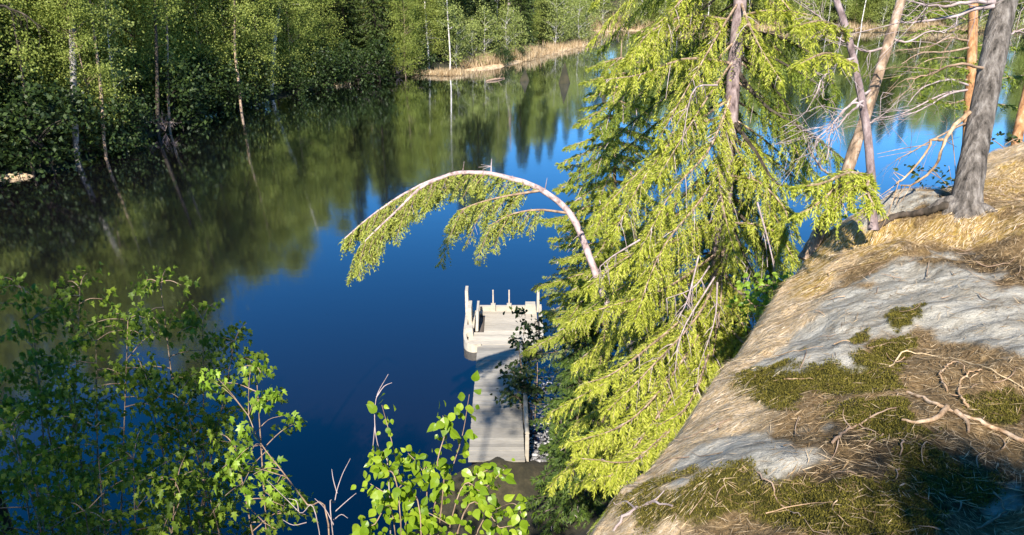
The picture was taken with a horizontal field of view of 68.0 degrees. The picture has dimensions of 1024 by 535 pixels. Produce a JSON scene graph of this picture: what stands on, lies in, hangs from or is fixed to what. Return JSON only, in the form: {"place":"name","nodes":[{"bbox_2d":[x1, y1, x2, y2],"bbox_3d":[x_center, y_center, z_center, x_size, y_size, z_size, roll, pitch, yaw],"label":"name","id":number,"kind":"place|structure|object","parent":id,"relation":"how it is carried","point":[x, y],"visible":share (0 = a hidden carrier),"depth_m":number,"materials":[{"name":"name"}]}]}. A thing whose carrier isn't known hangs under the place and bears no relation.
{"place":"outdoors","nodes":[
{"label":"outdoors","id":0,"kind":"place"},
{"bbox_2d":[0,31,1023,534],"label":"lake water","id":1,"kind":"structure","parent":0,"point":[252,215],"depth_m":33.91,"materials":[{"name":"liquid"}]},
{"bbox_2d":[463,286,542,461],"bbox_3d":[-0.287,3.208,22.503,2.644,1.837,9.257,0,23,0],"label":"dock","id":2,"kind":"object","parent":1,"relation":"on","point":[499,429],"visible":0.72,"depth_m":22.16,"materials":[{"name":"wood"}]},
{"bbox_2d":[0,0,1023,174],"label":"bank","id":3,"kind":"structure","parent":0,"point":[564,78],"depth_m":72.07,"materials":[{"name":"plant"}]},
{"bbox_2d":[0,90,52,185],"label":"shrub","id":4,"kind":"object","parent":3,"relation":"on","point":[17,150],"visible":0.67,"depth_m":42.16,"materials":[{"name":"green plant"}]},
{"bbox_2d":[0,2,53,153],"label":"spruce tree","id":5,"kind":"object","parent":3,"relation":"on","point":[12,70],"visible":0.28,"depth_m":44.38,"materials":[{"name":"green plant"}]},
{"bbox_2d":[0,0,63,175],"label":"thin tree","id":6,"kind":"object","parent":3,"relation":"on","point":[20,46],"visible":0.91,"depth_m":42.70,"materials":[{"name":"green plant"}]},
{"bbox_2d":[0,67,103,185],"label":"shrub","id":7,"kind":"object","parent":3,"relation":"on","point":[45,113],"visible":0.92,"depth_m":42.48,"materials":[{"name":"green plant"}]},
{"bbox_2d":[0,0,104,136],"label":"leafy tree","id":8,"kind":"object","parent":3,"relation":"on","point":[31,12],"visible":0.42,"depth_m":45.59,"materials":[{"name":"green plant"}]},
{"bbox_2d":[1,0,104,123],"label":"leafy tree","id":9,"kind":"object","parent":3,"relation":"on","point":[41,41],"visible":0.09,"depth_m":47.51,"materials":[{"name":"green plant"}]},
{"bbox_2d":[26,0,107,163],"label":"birch tree","id":10,"kind":"object","parent":3,"relation":"on","point":[75,140],"visible":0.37,"depth_m":45.46,"materials":[{"name":"green plant"}]},
{"bbox_2d":[32,80,131,162],"bbox_3d":[-26.504,-8.834,46.360,6.739,5.508,5.805,-15,27,-31],"label":"shrub","id":11,"kind":"object","parent":3,"relation":"on","point":[82,109],"visible":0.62,"depth_m":45.57,"materials":[{"name":"green plant"}]},
{"bbox_2d":[30,0,142,150],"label":"leafy tree","id":12,"kind":"object","parent":3,"relation":"on","point":[71,17],"visible":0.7,"depth_m":45.58,"materials":[{"name":"green plant"}]},
{"bbox_2d":[53,0,139,158],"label":"thin tree","id":13,"kind":"object","parent":3,"relation":"on","point":[100,94],"visible":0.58,"depth_m":46.47,"materials":[{"name":"green plant"}]},
{"bbox_2d":[78,0,145,126],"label":"birch tree","id":14,"kind":"object","parent":3,"relation":"on","point":[110,50],"visible":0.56,"depth_m":48.04,"materials":[{"name":"green plant"}]},
{"bbox_2d":[66,89,162,156],"bbox_3d":[-25.001,-8.785,47.278,5.217,4.513,6.056,-14,26,-29],"label":"shrub","id":15,"kind":"object","parent":3,"relation":"on","point":[121,110],"visible":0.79,"depth_m":47.14,"materials":[{"name":"green plant"}]},
{"bbox_2d":[59,0,174,99],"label":"leafy tree","id":16,"kind":"object","parent":3,"relation":"on","point":[128,42],"visible":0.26,"depth_m":52.34,"materials":[{"name":"green plant"}]},
{"bbox_2d":[100,87,170,149],"bbox_3d":[-25.001,-9.392,49.044,4.443,4.293,5.158,2,23,5],"label":"shrub","id":17,"kind":"object","parent":3,"relation":"on","point":[145,111],"visible":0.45,"depth_m":49.00,"materials":[{"name":"green plant"}]},
{"bbox_2d":[68,0,214,114],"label":"leafy tree","id":18,"kind":"object","parent":3,"relation":"on","point":[134,8],"visible":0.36,"depth_m":51.78,"materials":[{"name":"green plant"}]},
{"bbox_2d":[118,0,183,138],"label":"thin tree","id":19,"kind":"object","parent":3,"relation":"on","point":[155,37],"visible":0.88,"depth_m":51.40,"materials":[{"name":"green plant"}]},
{"bbox_2d":[92,0,221,110],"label":"leafy tree","id":20,"kind":"object","parent":3,"relation":"on","point":[177,53],"visible":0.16,"depth_m":55.84,"materials":[{"name":"green plant"}]},
{"bbox_2d":[126,0,192,132],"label":"thin tree","id":21,"kind":"object","parent":3,"relation":"on","point":[168,96],"visible":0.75,"depth_m":52.92,"materials":[{"name":"green plant"}]},
{"bbox_2d":[116,47,220,132],"bbox_3d":[-23.939,-12.336,53.294,6.774,6.584,6.300,-6,24,-15],"label":"shrub","id":22,"kind":"object","parent":3,"relation":"on","point":[185,85],"visible":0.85,"depth_m":52.83,"materials":[{"name":"green plant"}]},
{"bbox_2d":[152,78,220,128],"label":"shrub","id":23,"kind":"object","parent":3,"relation":"on","point":[191,102],"visible":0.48,"depth_m":54.80,"materials":[{"name":"green plant"}]},
{"bbox_2d":[144,0,233,92],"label":"leafy tree","id":24,"kind":"object","parent":3,"relation":"on","point":[181,19],"visible":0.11,"depth_m":58.47,"materials":[{"name":"green plant"}]},
{"bbox_2d":[163,71,230,119],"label":"shrub","id":25,"kind":"object","parent":3,"relation":"on","point":[208,94],"visible":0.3,"depth_m":56.98,"materials":[{"name":"green plant"}]},
{"bbox_2d":[162,0,245,104],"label":"leafy tree","id":26,"kind":"object","parent":3,"relation":"on","point":[206,14],"visible":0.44,"depth_m":57.81,"materials":[{"name":"green plant"}]},
{"bbox_2d":[168,0,241,65],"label":"leafy tree","id":27,"kind":"object","parent":3,"relation":"on","point":[211,41],"visible":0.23,"depth_m":59.54,"materials":[{"name":"green plant"}]},
{"bbox_2d":[169,46,246,117],"bbox_3d":[-23.603,-14.124,58.263,6.110,5.797,5.682,-14,27,-31],"label":"shrub","id":28,"kind":"object","parent":3,"relation":"on","point":[217,80],"visible":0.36,"depth_m":57.81,"materials":[{"name":"green plant"}]},
{"bbox_2d":[179,50,272,113],"bbox_3d":[-22.168,-14.376,59.775,6.198,5.388,7.196,3,23,6],"label":"shrub","id":29,"kind":"object","parent":3,"relation":"on","point":[231,95],"visible":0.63,"depth_m":59.12,"materials":[{"name":"green plant"}]},
{"bbox_2d":[184,0,272,98],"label":"leafy tree","id":30,"kind":"object","parent":3,"relation":"on","point":[230,43],"visible":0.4,"depth_m":59.91,"materials":[{"name":"green plant"}]},
{"bbox_2d":[208,0,258,112],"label":"thin tree","id":31,"kind":"object","parent":3,"relation":"on","point":[234,13],"visible":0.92,"depth_m":59.27,"materials":[{"name":"green plant"}]},
{"bbox_2d":[220,0,290,99],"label":"leafy tree","id":32,"kind":"object","parent":3,"relation":"on","point":[261,4],"visible":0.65,"depth_m":61.70,"materials":[{"name":"green plant"}]},
{"bbox_2d":[225,46,288,105],"bbox_3d":[-21.261,-15.689,62.326,5.182,5.451,5.572,1,23,2],"label":"shrub","id":33,"kind":"object","parent":3,"relation":"on","point":[255,72],"visible":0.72,"depth_m":62.05,"materials":[{"name":"green plant"}]},
{"bbox_2d":[265,0,313,94],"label":"birch tree","id":34,"kind":"object","parent":3,"relation":"on","point":[274,35],"visible":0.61,"depth_m":65.83,"materials":[{"name":"green plant"}]},
{"bbox_2d":[260,0,322,88],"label":"leafy tree","id":35,"kind":"object","parent":3,"relation":"on","point":[288,52],"visible":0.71,"depth_m":66.36,"materials":[{"name":"green plant"}]},
{"bbox_2d":[275,57,322,96],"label":"shrub","id":36,"kind":"object","parent":3,"relation":"on","point":[302,84],"visible":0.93,"depth_m":65.75,"materials":[{"name":"green plant"}]},
{"bbox_2d":[268,0,332,75],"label":"leafy tree","id":37,"kind":"object","parent":3,"relation":"on","point":[312,35],"visible":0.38,"depth_m":68.09,"materials":[{"name":"green plant"}]},
{"bbox_2d":[288,48,348,90],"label":"shrub","id":38,"kind":"object","parent":3,"relation":"on","point":[320,69],"visible":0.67,"depth_m":68.48,"materials":[{"name":"green plant"}]},
{"bbox_2d":[297,41,354,89],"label":"shrub","id":39,"kind":"object","parent":3,"relation":"on","point":[329,59],"visible":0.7,"depth_m":69.03,"materials":[{"name":"green plant"}]},
{"bbox_2d":[300,0,362,75],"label":"leafy tree","id":40,"kind":"object","parent":3,"relation":"on","point":[324,21],"visible":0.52,"depth_m":70.60,"materials":[{"name":"green plant"}]},
{"bbox_2d":[319,32,369,86],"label":"shrub","id":41,"kind":"object","parent":3,"relation":"on","point":[342,48],"visible":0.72,"depth_m":70.63,"materials":[{"name":"green plant"}]},
{"bbox_2d":[320,0,371,68],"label":"spruce tree","id":42,"kind":"object","parent":3,"relation":"on","point":[349,29],"visible":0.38,"depth_m":74.07,"materials":[{"name":"green plant"}]},
{"bbox_2d":[338,47,388,83],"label":"shrub","id":43,"kind":"object","parent":3,"relation":"on","point":[365,66],"visible":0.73,"depth_m":71.70,"materials":[{"name":"green plant"}]},
{"bbox_2d":[339,0,387,61],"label":"leafy tree","id":44,"kind":"object","parent":3,"relation":"on","point":[363,22],"visible":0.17,"depth_m":76.47,"materials":[{"name":"green plant"}]},
{"bbox_2d":[351,32,403,83],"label":"shrub","id":45,"kind":"object","parent":3,"relation":"on","point":[383,55],"visible":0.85,"depth_m":72.53,"materials":[{"name":"green plant"}]},
{"bbox_2d":[353,0,403,78],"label":"spruce tree","id":46,"kind":"object","parent":3,"relation":"on","point":[372,6],"visible":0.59,"depth_m":73.90,"materials":[{"name":"green plant"}]},
{"bbox_2d":[379,0,410,70],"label":"spruce tree","id":47,"kind":"object","parent":3,"relation":"on","point":[391,21],"visible":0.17,"depth_m":77.29,"materials":[{"name":"green plant"}]},
{"bbox_2d":[377,0,430,76],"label":"leafy tree","id":48,"kind":"object","parent":3,"relation":"on","point":[405,41],"visible":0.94,"depth_m":74.46,"materials":[{"name":"green plant"}]},
{"bbox_2d":[397,35,445,75],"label":"shrub","id":49,"kind":"object","parent":3,"relation":"on","point":[422,64],"visible":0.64,"depth_m":76.78,"materials":[{"name":"green plant"}]},
{"bbox_2d":[403,0,448,56],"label":"leafy tree","id":50,"kind":"object","parent":3,"relation":"on","point":[433,9],"visible":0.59,"depth_m":78.63,"materials":[{"name":"green plant"}]},
{"bbox_2d":[410,0,451,68],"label":"birch tree","id":51,"kind":"object","parent":3,"relation":"on","point":[427,36],"visible":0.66,"depth_m":78.83,"materials":[{"name":"green plant"}]},
{"bbox_2d":[412,66,474,75],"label":"reeds","id":52,"kind":"object","parent":3,"relation":"on","point":[455,71],"visible":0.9,"depth_m":77.03,"materials":[{"name":"plant"}]},
{"bbox_2d":[427,0,469,69],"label":"birch tree","id":53,"kind":"object","parent":3,"relation":"on","point":[448,9],"visible":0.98,"depth_m":75.77,"materials":[{"name":"green plant"}]},
{"bbox_2d":[432,0,479,61],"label":"spruce tree","id":54,"kind":"object","parent":3,"relation":"on","point":[463,7],"visible":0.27,"depth_m":82.14,"materials":[{"name":"green plant"}]},
{"bbox_2d":[435,0,477,67],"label":"willow tree","id":55,"kind":"object","parent":3,"relation":"on","point":[455,55],"visible":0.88,"depth_m":78.81,"materials":[{"name":"green plant"}]},
{"bbox_2d":[454,15,492,64],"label":"willow tree","id":56,"kind":"object","parent":3,"relation":"on","point":[477,28],"visible":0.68,"depth_m":80.99,"materials":[{"name":"green plant"}]},
{"bbox_2d":[459,0,496,54],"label":"spruce tree","id":57,"kind":"object","parent":3,"relation":"on","point":[474,5],"visible":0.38,"depth_m":84.39,"materials":[{"name":"green plant"}]},
{"bbox_2d":[471,0,504,58],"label":"willow tree","id":58,"kind":"object","parent":3,"relation":"on","point":[488,37],"visible":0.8,"depth_m":82.65,"materials":[{"name":"green plant"}]},
{"bbox_2d":[477,0,500,52],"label":"spruce tree","id":59,"kind":"object","parent":3,"relation":"on","point":[490,4],"visible":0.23,"depth_m":87.30,"materials":[{"name":"green plant"}]},
{"bbox_2d":[454,44,546,68],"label":"reeds","id":60,"kind":"object","parent":3,"relation":"on","point":[530,55],"visible":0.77,"depth_m":82.76,"materials":[{"name":"plant"}]},
{"bbox_2d":[487,4,524,52],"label":"willow tree","id":61,"kind":"object","parent":3,"relation":"on","point":[504,30],"visible":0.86,"depth_m":85.60,"materials":[{"name":"green plant"}]},
{"bbox_2d":[497,7,533,52],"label":"willow tree","id":62,"kind":"object","parent":3,"relation":"on","point":[518,26],"visible":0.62,"depth_m":86.77,"materials":[{"name":"green plant"}]},
{"bbox_2d":[503,0,538,49],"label":"spruce tree","id":63,"kind":"object","parent":3,"relation":"on","point":[520,8],"visible":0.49,"depth_m":90.81,"materials":[{"name":"green plant"}]},
{"bbox_2d":[515,0,547,43],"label":"leafy tree","id":64,"kind":"object","parent":3,"relation":"on","point":[534,21],"visible":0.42,"depth_m":93.50,"materials":[{"name":"green plant"}]},
{"bbox_2d":[524,0,557,43],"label":"spruce tree","id":65,"kind":"object","parent":3,"relation":"on","point":[541,33],"visible":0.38,"depth_m":97.46,"materials":[{"name":"green plant"}]},
{"bbox_2d":[537,0,577,43],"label":"willow tree","id":66,"kind":"object","parent":3,"relation":"on","point":[556,20],"visible":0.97,"depth_m":95.17,"materials":[{"name":"green plant"}]},
{"bbox_2d":[549,0,583,42],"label":"willow tree","id":67,"kind":"object","parent":3,"relation":"on","point":[570,21],"visible":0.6,"depth_m":96.76,"materials":[{"name":"green plant"}]},
{"bbox_2d":[528,35,606,56],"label":"reeds","id":68,"kind":"object","parent":3,"relation":"on","point":[557,46],"visible":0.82,"depth_m":96.19,"materials":[{"name":"plant"}]},
{"bbox_2d":[564,0,601,39],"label":"willow tree","id":69,"kind":"object","parent":3,"relation":"on","point":[576,31],"visible":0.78,"depth_m":99.45,"materials":[{"name":"green plant"}]},
{"bbox_2d":[571,0,603,39],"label":"willow tree","id":70,"kind":"object","parent":3,"relation":"on","point":[586,13],"visible":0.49,"depth_m":102.78,"materials":[{"name":"green plant"}]},
{"bbox_2d":[595,0,616,23],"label":"willow tree","id":71,"kind":"object","parent":3,"relation":"on","point":[605,7],"visible":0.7,"depth_m":118.74,"materials":[{"name":"green plant"}]},
{"bbox_2d":[582,2,1020,32],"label":"reeds","id":72,"kind":"object","parent":3,"relation":"on","point":[869,26],"visible":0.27,"depth_m":117.86,"materials":[{"name":"plant"}]},
{"bbox_2d":[843,0,871,24],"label":"leafy tree","id":73,"kind":"object","parent":3,"relation":"on","point":[856,12],"visible":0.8,"depth_m":117.38,"materials":[{"name":"green plant"}]},
{"bbox_2d":[859,0,887,23],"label":"leafy tree","id":74,"kind":"object","parent":3,"relation":"on","point":[872,5],"visible":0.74,"depth_m":116.98,"materials":[{"name":"green plant"}]},
{"bbox_2d":[867,0,894,29],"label":"willow tree","id":75,"kind":"object","parent":3,"relation":"on","point":[888,4],"visible":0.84,"depth_m":115.36,"materials":[{"name":"green plant"}]},
{"bbox_2d":[414,336,738,534],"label":"slope ground","id":76,"kind":"structure","parent":0,"point":[525,472],"depth_m":17.59,"materials":[{"name":"soil"}]},
{"bbox_2d":[0,261,184,534],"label":"maple tree","id":77,"kind":"object","parent":76,"relation":"on","point":[65,393],"visible":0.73,"depth_m":9.37,"materials":[{"name":"green plant"}]},
{"bbox_2d":[0,393,210,534],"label":"maple tree","id":78,"kind":"object","parent":76,"relation":"on","point":[31,479],"visible":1,"depth_m":7.44,"materials":[{"name":"green plant"}]},
{"bbox_2d":[101,265,271,534],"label":"maple tree","id":79,"kind":"object","parent":76,"relation":"on","point":[182,378],"visible":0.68,"depth_m":9.37,"materials":[{"name":"green plant"}]},
{"bbox_2d":[133,354,318,534],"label":"maple tree","id":80,"kind":"object","parent":76,"relation":"on","point":[218,506],"visible":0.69,"depth_m":8.13,"materials":[{"name":"green plant"}]},
{"bbox_2d":[198,356,329,534],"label":"maple sapling","id":81,"kind":"object","parent":76,"relation":"on","point":[234,463],"visible":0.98,"depth_m":6.90,"materials":[{"name":"green plant"}]},
{"bbox_2d":[350,370,534,534],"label":"birch sapling","id":82,"kind":"object","parent":76,"relation":"on","point":[421,520],"visible":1,"depth_m":4.65,"materials":[{"name":"green plant"}]},
{"bbox_2d":[338,159,645,471],"bbox_3d":[-0.172,1.400,13.662,5.570,6.532,1.751,2,23,5],"label":"bent tree","id":83,"kind":"object","parent":76,"relation":"on","point":[429,192],"visible":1,"depth_m":12.79,"materials":[{"name":"green plant"}]},
{"bbox_2d":[490,306,556,421],"bbox_3d":[0.350,2.879,20.428,1.906,3.288,2.256,0,23,0],"label":"alder sapling","id":84,"kind":"object","parent":76,"relation":"on","point":[526,387],"visible":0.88,"depth_m":20.34,"materials":[{"name":"green plant"}]},
{"bbox_2d":[524,362,566,461],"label":"pebbles","id":85,"kind":"object","parent":76,"relation":"on","point":[535,455],"visible":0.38,"depth_m":20.25,"materials":[{"name":"stone"}]},
{"bbox_2d":[517,365,615,534],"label":"young spruce","id":86,"kind":"object","parent":76,"relation":"on","point":[559,462],"visible":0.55,"depth_m":15.76,"materials":[{"name":"green plant"}]},
{"bbox_2d":[527,217,619,383],"bbox_3d":[1.680,1.318,20.433,2.569,5.800,2.453,0,23,0],"label":"young spruce","id":87,"kind":"object","parent":76,"relation":"on","point":[562,353],"visible":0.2,"depth_m":20.26,"materials":[{"name":"green plant"}]},
{"bbox_2d":[529,287,628,481],"bbox_3d":[1.661,2.710,18.340,2.535,5.322,2.794,0,23,0],"label":"young spruce","id":88,"kind":"object","parent":76,"relation":"on","point":[580,350],"visible":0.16,"depth_m":18.02,"materials":[{"name":"green plant"}]},
{"bbox_2d":[520,31,682,457],"bbox_3d":[2.080,0.167,16.804,3.849,10.400,3.856,0,23,0],"label":"spruce tree","id":89,"kind":"object","parent":76,"relation":"on","point":[573,281],"visible":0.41,"depth_m":15.79,"materials":[{"name":"green plant"}]},
{"bbox_2d":[651,157,758,397],"bbox_3d":[4.035,1.135,15.134,2.281,7.600,2.617,0,23,0],"label":"young spruce","id":90,"kind":"object","parent":76,"relation":"on","point":[709,215],"visible":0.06,"depth_m":14.46,"materials":[{"name":"green plant"}]},
{"bbox_2d":[839,3,1023,186],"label":"pine tree","id":91,"kind":"object","parent":76,"relation":"on","point":[972,47],"visible":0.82,"depth_m":13.43,"materials":[{"name":"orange plant"}]},
{"bbox_2d":[893,131,1022,190],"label":"shrub","id":92,"kind":"object","parent":76,"relation":"on","point":[1009,135],"visible":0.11,"depth_m":11.70,"materials":[{"name":"green plant"}]},
{"bbox_2d":[1010,85,1023,145],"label":"pine tree","id":93,"kind":"object","parent":76,"relation":"on","point":[1018,130],"visible":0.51,"depth_m":12.95,"materials":[{"name":"orange plant"}]},
{"bbox_2d":[590,143,1023,534],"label":"rocky ground","id":94,"kind":"structure","parent":0,"point":[964,311],"depth_m":3.85,"materials":[{"name":"stone"}]},
{"bbox_2d":[542,0,860,532],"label":"spruce tree","id":95,"kind":"object","parent":94,"relation":"on","point":[698,366],"visible":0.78,"depth_m":9.50,"materials":[{"name":"green plant"}]},
{"bbox_2d":[726,267,792,331],"bbox_3d":[2.909,0.502,7.876,1.333,1.041,1.195,9,25,21],"label":"shrub","id":96,"kind":"object","parent":94,"relation":"on","point":[766,289],"visible":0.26,"depth_m":7.82,"materials":[{"name":"green plant"}]},
{"bbox_2d":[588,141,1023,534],"bbox_3d":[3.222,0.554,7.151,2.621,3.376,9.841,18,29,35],"label":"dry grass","id":97,"kind":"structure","parent":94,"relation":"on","point":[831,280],"depth_m":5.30,"materials":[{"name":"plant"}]},
{"bbox_2d":[601,302,1023,534],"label":"moss","id":98,"kind":"object","parent":94,"relation":"on","point":[881,386],"visible":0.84,"depth_m":3.20,"materials":[{"name":"green plant"}]},
{"bbox_2d":[613,491,672,529],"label":"fallen twig","id":99,"kind":"object","parent":98,"relation":"on","point":[629,513],"visible":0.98,"depth_m":3.38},
{"bbox_2d":[775,0,888,238],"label":"slender tree","id":100,"kind":"object","parent":94,"relation":"on","point":[852,187],"visible":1,"depth_m":5.38,"materials":[{"name":"green plant"}]},
{"bbox_2d":[648,168,1023,534],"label":"twig litter","id":101,"kind":"object","parent":94,"relation":"on","point":[1003,447],"visible":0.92,"depth_m":3.63,"materials":[{"name":"wood"}]},
{"bbox_2d":[673,148,1023,534],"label":"pine needles","id":102,"kind":"object","parent":94,"relation":"on","point":[932,388],"visible":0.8,"depth_m":3.48,"materials":[{"name":"plant"}]},
{"bbox_2d":[831,407,896,443],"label":"fallen twig","id":103,"kind":"object","parent":94,"relation":"on","point":[841,433],"visible":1,"depth_m":3.40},
{"bbox_2d":[772,0,1023,260],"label":"leaning tree","id":104,"kind":"object","parent":94,"relation":"on","point":[812,243],"visible":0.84,"depth_m":6.29,"materials":[{"name":"beige plant"}]},
{"bbox_2d":[800,0,1023,242],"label":"pine tree","id":105,"kind":"object","parent":94,"relation":"on","point":[965,197],"visible":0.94,"depth_m":5.49,"materials":[{"name":"grey plant"}]},
{"bbox_2d":[877,201,948,230],"bbox_3d":[3.038,-0.385,5.721,0.543,0.310,0.123,13,26,28],"label":"fallen log","id":106,"kind":"object","parent":94,"relation":"on","point":[941,206],"visible":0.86,"depth_m":5.68,"materials":[{"name":"grey wood"}]},
{"bbox_2d":[902,391,1023,442],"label":"fallen branch","id":107,"kind":"object","parent":94,"relation":"on","point":[946,408],"visible":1,"depth_m":3.31,"materials":[{"name":"wood"}]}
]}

